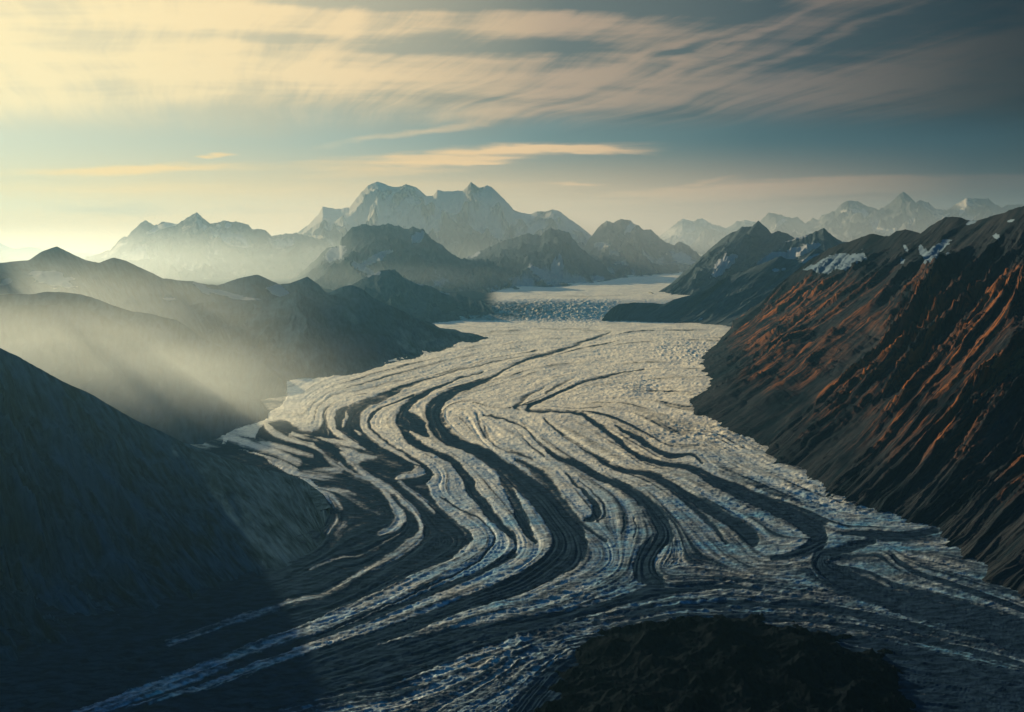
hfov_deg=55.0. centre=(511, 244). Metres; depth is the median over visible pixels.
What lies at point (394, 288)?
mountain
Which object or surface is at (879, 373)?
mountain
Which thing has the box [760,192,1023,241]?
mountain
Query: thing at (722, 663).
hill
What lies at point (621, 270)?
mountain
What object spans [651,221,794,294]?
mountain
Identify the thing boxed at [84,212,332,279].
mountain
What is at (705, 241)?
mountain
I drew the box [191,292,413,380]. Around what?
mountain
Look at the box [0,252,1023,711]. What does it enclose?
glacier
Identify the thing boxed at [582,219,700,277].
mountain
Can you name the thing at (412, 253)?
mountain
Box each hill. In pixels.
[0,292,286,399]
[0,305,267,444]
[0,348,331,660]
[531,613,916,711]
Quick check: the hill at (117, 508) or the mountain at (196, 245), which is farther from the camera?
the mountain at (196, 245)
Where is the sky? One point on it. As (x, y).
(116, 116)
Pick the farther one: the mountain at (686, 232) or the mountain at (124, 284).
the mountain at (686, 232)
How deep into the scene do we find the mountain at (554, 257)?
17555.50 m
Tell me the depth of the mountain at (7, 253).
41952.08 m
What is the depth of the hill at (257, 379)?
6602.41 m
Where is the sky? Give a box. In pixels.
[0,0,1023,253]
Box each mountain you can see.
[0,243,96,260]
[0,247,487,366]
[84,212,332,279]
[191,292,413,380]
[288,223,507,292]
[298,182,590,258]
[352,269,494,322]
[467,227,617,289]
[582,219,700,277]
[594,254,652,277]
[602,248,823,326]
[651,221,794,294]
[659,218,755,245]
[689,206,1023,597]
[690,229,727,253]
[757,228,845,264]
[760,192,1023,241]
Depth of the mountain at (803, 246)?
14586.28 m
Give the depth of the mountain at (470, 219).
24674.77 m
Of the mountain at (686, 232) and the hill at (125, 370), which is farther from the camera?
the mountain at (686, 232)

